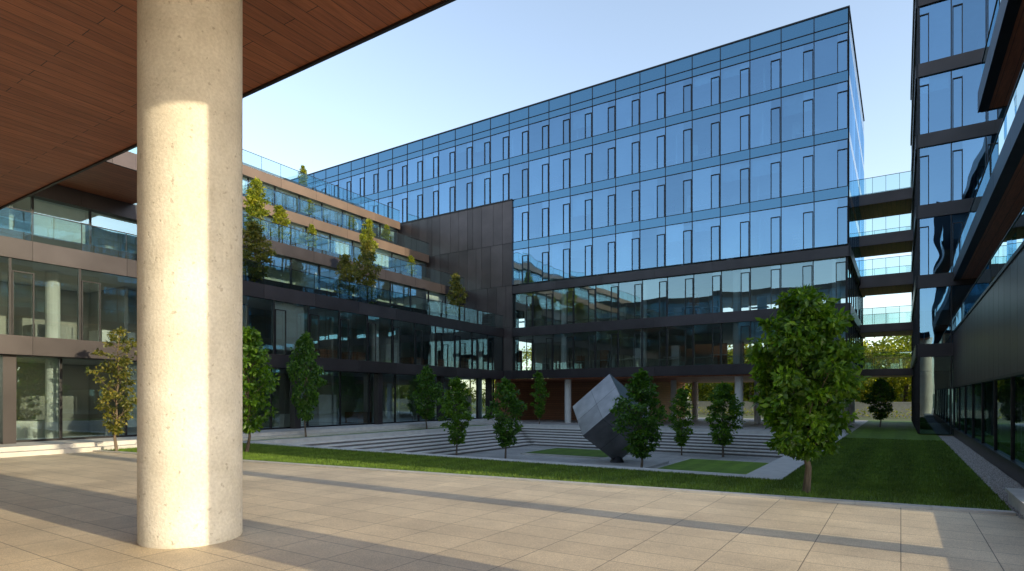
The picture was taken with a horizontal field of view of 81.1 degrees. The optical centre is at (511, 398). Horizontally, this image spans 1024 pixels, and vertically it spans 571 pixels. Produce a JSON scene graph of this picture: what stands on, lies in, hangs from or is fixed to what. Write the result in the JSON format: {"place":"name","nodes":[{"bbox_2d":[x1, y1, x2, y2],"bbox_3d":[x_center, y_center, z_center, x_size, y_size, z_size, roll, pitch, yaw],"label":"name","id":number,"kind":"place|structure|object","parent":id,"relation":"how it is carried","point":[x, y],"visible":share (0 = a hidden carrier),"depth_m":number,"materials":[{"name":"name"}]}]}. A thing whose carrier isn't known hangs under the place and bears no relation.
{"place":"outdoors","nodes":[
{"label":"outdoors","id":0,"kind":"place"},
{"bbox_2d":[92,414,867,451],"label":"courtyard pavement","id":1,"kind":"structure","parent":0,"point":[702,423],"depth_m":47.03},
{"bbox_2d":[0,147,521,457],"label":"terraced office building","id":2,"kind":"structure","parent":1,"relation":"on","point":[68,274],"depth_m":31.50,"materials":[{"name":"glass"}]},
{"bbox_2d":[243,177,271,234],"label":"terrace tree","id":3,"kind":"object","parent":2,"relation":"on","point":[255,207],"visible":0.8,"depth_m":35.62,"materials":[{"name":"green plant"}]},
{"bbox_2d":[243,220,276,282],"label":"terrace tree","id":4,"kind":"object","parent":2,"relation":"on","point":[253,231],"visible":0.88,"depth_m":30.93,"materials":[{"name":"green plant"}]},
{"bbox_2d":[267,205,291,239],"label":"terrace tree","id":5,"kind":"object","parent":2,"relation":"on","point":[279,210],"visible":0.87,"depth_m":37.16,"materials":[{"name":"green plant"}]},
{"bbox_2d":[297,165,308,185],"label":"terrace tree","id":6,"kind":"object","parent":2,"relation":"on","point":[304,177],"visible":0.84,"depth_m":47.75,"materials":[{"name":"green plant"}]},
{"bbox_2d":[304,200,315,215],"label":"terrace tree","id":7,"kind":"object","parent":2,"relation":"on","point":[310,207],"visible":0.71,"depth_m":44.18,"materials":[{"name":"green plant"}]},
{"bbox_2d":[304,224,317,247],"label":"terrace tree","id":8,"kind":"object","parent":2,"relation":"on","point":[312,240],"visible":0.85,"depth_m":39.27,"materials":[{"name":"green plant"}]},
{"bbox_2d":[332,253,360,298],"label":"terrace tree","id":9,"kind":"object","parent":2,"relation":"on","point":[346,268],"visible":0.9,"depth_m":36.36,"materials":[{"name":"green plant"}]},
{"bbox_2d":[347,216,357,228],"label":"terrace tree","id":10,"kind":"object","parent":2,"relation":"on","point":[351,220],"visible":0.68,"depth_m":47.66,"materials":[{"name":"green plant"}]},
{"bbox_2d":[350,240,382,304],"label":"terrace tree","id":11,"kind":"object","parent":2,"relation":"on","point":[366,258],"visible":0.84,"depth_m":37.98,"materials":[{"name":"green plant"}]},
{"bbox_2d":[358,218,378,261],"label":"terrace tree","id":12,"kind":"object","parent":2,"relation":"on","point":[367,231],"visible":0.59,"depth_m":43.51,"materials":[{"name":"green plant"}]},
{"bbox_2d":[380,224,391,240],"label":"terrace tree","id":13,"kind":"object","parent":2,"relation":"on","point":[386,234],"visible":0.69,"depth_m":51.01,"materials":[{"name":"green plant"}]},
{"bbox_2d":[404,255,416,274],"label":"terrace tree","id":14,"kind":"object","parent":2,"relation":"on","point":[410,267],"visible":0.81,"depth_m":47.43,"materials":[{"name":"green plant"}]},
{"bbox_2d":[445,273,468,319],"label":"terrace tree","id":15,"kind":"object","parent":2,"relation":"on","point":[457,289],"visible":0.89,"depth_m":45.76,"materials":[{"name":"green plant"}]},
{"bbox_2d":[530,370,549,423],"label":"deciduous tree","id":16,"kind":"object","parent":1,"relation":"on","point":[539,382],"visible":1,"depth_m":44.91,"materials":[{"name":"green plant"}]},
{"bbox_2d":[0,452,1023,570],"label":"plaza pavement","id":17,"kind":"structure","parent":0,"point":[69,512],"depth_m":9.17,"materials":[{"name":"stone"}]},
{"bbox_2d":[137,0,242,548],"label":"concrete column","id":18,"kind":"structure","parent":17,"relation":"on","point":[189,273],"depth_m":8.02,"materials":[{"name":"beige concrete"}]},
{"bbox_2d":[93,450,1015,515],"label":"plaza kerb","id":19,"kind":"structure","parent":17,"relation":"on","point":[933,507],"depth_m":12.78,"materials":[{"name":"stone"}]},
{"bbox_2d":[1005,488,1023,516],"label":"stone wall","id":20,"kind":"structure","parent":17,"relation":"on","point":[1016,498],"depth_m":10.59,"materials":[{"name":"concrete"}]},
{"bbox_2d":[291,427,783,457],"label":"amphitheatre steps","id":21,"kind":"structure","parent":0,"point":[480,440],"depth_m":35.34,"materials":[{"name":"grey concrete"}]},
{"bbox_2d":[105,420,1010,510],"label":"lawn","id":22,"kind":"structure","parent":0,"point":[904,462],"depth_m":16.03,"materials":[{"name":"green plant"}]},
{"bbox_2d":[85,326,136,450],"bbox_3d":[-14.607,-0.337,22.198,1.848,4.688,1.838,0,0,-27],"label":"deciduous tree","id":23,"kind":"object","parent":22,"relation":"on","point":[115,429],"visible":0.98,"depth_m":22.04,"materials":[{"name":"green plant"}]},
{"bbox_2d":[243,326,280,451],"bbox_3d":[-9.539,-0.331,21.544,2.177,4.682,2.164,0,0,-28],"label":"deciduous tree","id":24,"kind":"object","parent":22,"relation":"on","point":[252,344],"visible":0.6,"depth_m":21.49,"materials":[{"name":"green plant"}]},
{"bbox_2d":[286,331,327,436],"bbox_3d":[-10.403,-0.736,30.187,1.899,5.490,1.947,0,0,0],"label":"deciduous tree","id":25,"kind":"object","parent":22,"relation":"on","point":[308,400],"visible":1,"depth_m":30.02,"materials":[{"name":"green plant"}]},
{"bbox_2d":[410,364,445,428],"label":"deciduous tree","id":26,"kind":"object","parent":22,"relation":"on","point":[427,406],"visible":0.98,"depth_m":37.49,"materials":[{"name":"green plant"}]},
{"bbox_2d":[745,284,870,492],"bbox_3d":[6.250,-0.209,12.688,2.392,4.445,2.538,0,0,31],"label":"deciduous tree","id":27,"kind":"object","parent":22,"relation":"on","point":[797,357],"visible":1,"depth_m":12.11,"materials":[{"name":"green plant"}]},
{"bbox_2d":[860,377,897,426],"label":"deciduous tree","id":28,"kind":"object","parent":22,"relation":"on","point":[880,413],"visible":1,"depth_m":40.52,"materials":[{"name":"green plant"}]},
{"bbox_2d":[291,5,864,426],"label":"glass office building","id":29,"kind":"structure","parent":0,"point":[653,221],"depth_m":46.52,"materials":[{"name":"blue glass"}]},
{"bbox_2d":[859,170,912,219],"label":"skybridge","id":30,"kind":"object","parent":29,"relation":"attached to","point":[887,203],"visible":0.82,"depth_m":45.56,"materials":[{"name":"black metal"}]},
{"bbox_2d":[859,213,912,256],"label":"skybridge","id":31,"kind":"object","parent":29,"relation":"attached to","point":[888,243],"visible":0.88,"depth_m":45.42,"materials":[{"name":"black metal"}]},
{"bbox_2d":[859,255,912,295],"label":"skybridge","id":32,"kind":"object","parent":29,"relation":"attached to","point":[884,284],"visible":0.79,"depth_m":45.35,"materials":[{"name":"black metal"}]},
{"bbox_2d":[859,305,912,337],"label":"skybridge","id":33,"kind":"object","parent":29,"relation":"attached to","point":[888,329],"visible":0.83,"depth_m":45.31,"materials":[{"name":"black metal"}]},
{"bbox_2d":[859,351,912,377],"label":"skybridge","id":34,"kind":"object","parent":29,"relation":"attached to","point":[899,372],"visible":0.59,"depth_m":44.99,"materials":[{"name":"black metal"}]},
{"bbox_2d":[243,0,912,398],"label":"sky","id":35,"kind":"structure","parent":0,"point":[459,63],"materials":[{"name":"blue"}]},
{"bbox_2d":[459,445,777,473],"bbox_3d":[3.153,2.750,30.146,20.950,0.900,22.000,0,0,33],"label":"sunken court","id":36,"kind":"object","parent":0,"point":[732,464],"visible":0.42,"depth_m":31.63,"materials":[{"name":"concrete"}]},
{"bbox_2d":[436,376,473,454],"bbox_3d":[-3.093,0.992,32.592,2.050,4.436,2.062,0,0,-9],"label":"deciduous tree","id":37,"kind":"object","parent":36,"relation":"on","point":[456,436],"visible":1,"depth_m":32.33,"materials":[{"name":"green plant"}]},
{"bbox_2d":[482,376,527,458],"bbox_3d":[-0.295,1.022,30.912,2.170,4.372,2.117,0,0,-41],"label":"deciduous tree","id":38,"kind":"object","parent":36,"relation":"on","point":[507,433],"visible":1,"depth_m":30.62,"materials":[{"name":"green plant"}]},
{"bbox_2d":[243,423,847,480],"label":"stone kerb","id":39,"kind":"structure","parent":36,"relation":"on","point":[782,467],"depth_m":22.62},
{"bbox_2d":[573,374,655,462],"bbox_3d":[4.887,0.960,28.881,3.496,4.280,3.973,0,0,-7],"label":"cube sculpture","id":40,"kind":"object","parent":36,"relation":"on","point":[593,414],"visible":0.68,"depth_m":28.11,"materials":[{"name":"metal"}]},
{"bbox_2d":[609,368,667,467],"bbox_3d":[5.315,0.946,25.030,2.460,4.525,2.400,0,0,24],"label":"deciduous tree","id":41,"kind":"object","parent":36,"relation":"on","point":[639,385],"visible":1,"depth_m":24.82,"materials":[{"name":"green plant"}]},
{"bbox_2d":[667,386,696,454],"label":"deciduous tree","id":42,"kind":"object","parent":36,"relation":"on","point":[681,433],"visible":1,"depth_m":33.38,"materials":[{"name":"green plant"}]},
{"bbox_2d":[704,381,745,456],"bbox_3d":[11.523,1.139,32.480,2.278,4.140,2.291,0,0,27],"label":"deciduous tree","id":43,"kind":"object","parent":36,"relation":"on","point":[721,394],"visible":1,"depth_m":32.26,"materials":[{"name":"green plant"}]},
{"bbox_2d":[472,400,1017,515],"bbox_3d":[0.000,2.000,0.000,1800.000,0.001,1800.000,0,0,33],"label":"ground","id":44,"kind":"structure","parent":0,"point":[941,429],"depth_m":47.22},
{"bbox_2d":[0,0,455,209],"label":"entrance canopy building","id":45,"kind":"structure","parent":44,"relation":"on","point":[68,88],"depth_m":11.56,"materials":[{"name":"brown wood"}]},
{"bbox_2d":[463,335,910,407],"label":"background trees","id":46,"kind":"object","parent":44,"relation":"on","point":[902,386],"visible":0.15,"depth_m":71.17,"materials":[{"name":"green plant"}]},
{"bbox_2d":[472,405,910,418],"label":"hedge","id":47,"kind":"object","parent":44,"relation":"on","point":[749,412],"visible":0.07,"depth_m":60.46,"materials":[{"name":"green plant"}]},
{"bbox_2d":[910,0,1016,433],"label":"corner office block","id":48,"kind":"structure","parent":44,"relation":"on","point":[953,133],"depth_m":34.04,"materials":[{"name":"blue glass"}]},
{"bbox_2d":[939,436,1023,518],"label":"gravel strip","id":49,"kind":"object","parent":44,"relation":"on","point":[997,480],"visible":0.84,"depth_m":16.23,"materials":[{"name":"grey gravel"}]},
{"bbox_2d":[952,0,1023,486],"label":"balcony office wing","id":50,"kind":"structure","parent":44,"relation":"on","point":[988,377],"depth_m":18.18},
{"bbox_2d":[687,401,910,417],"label":"boundary wall","id":51,"kind":"structure","parent":0,"point":[897,406],"depth_m":63.98,"materials":[{"name":"concrete"}]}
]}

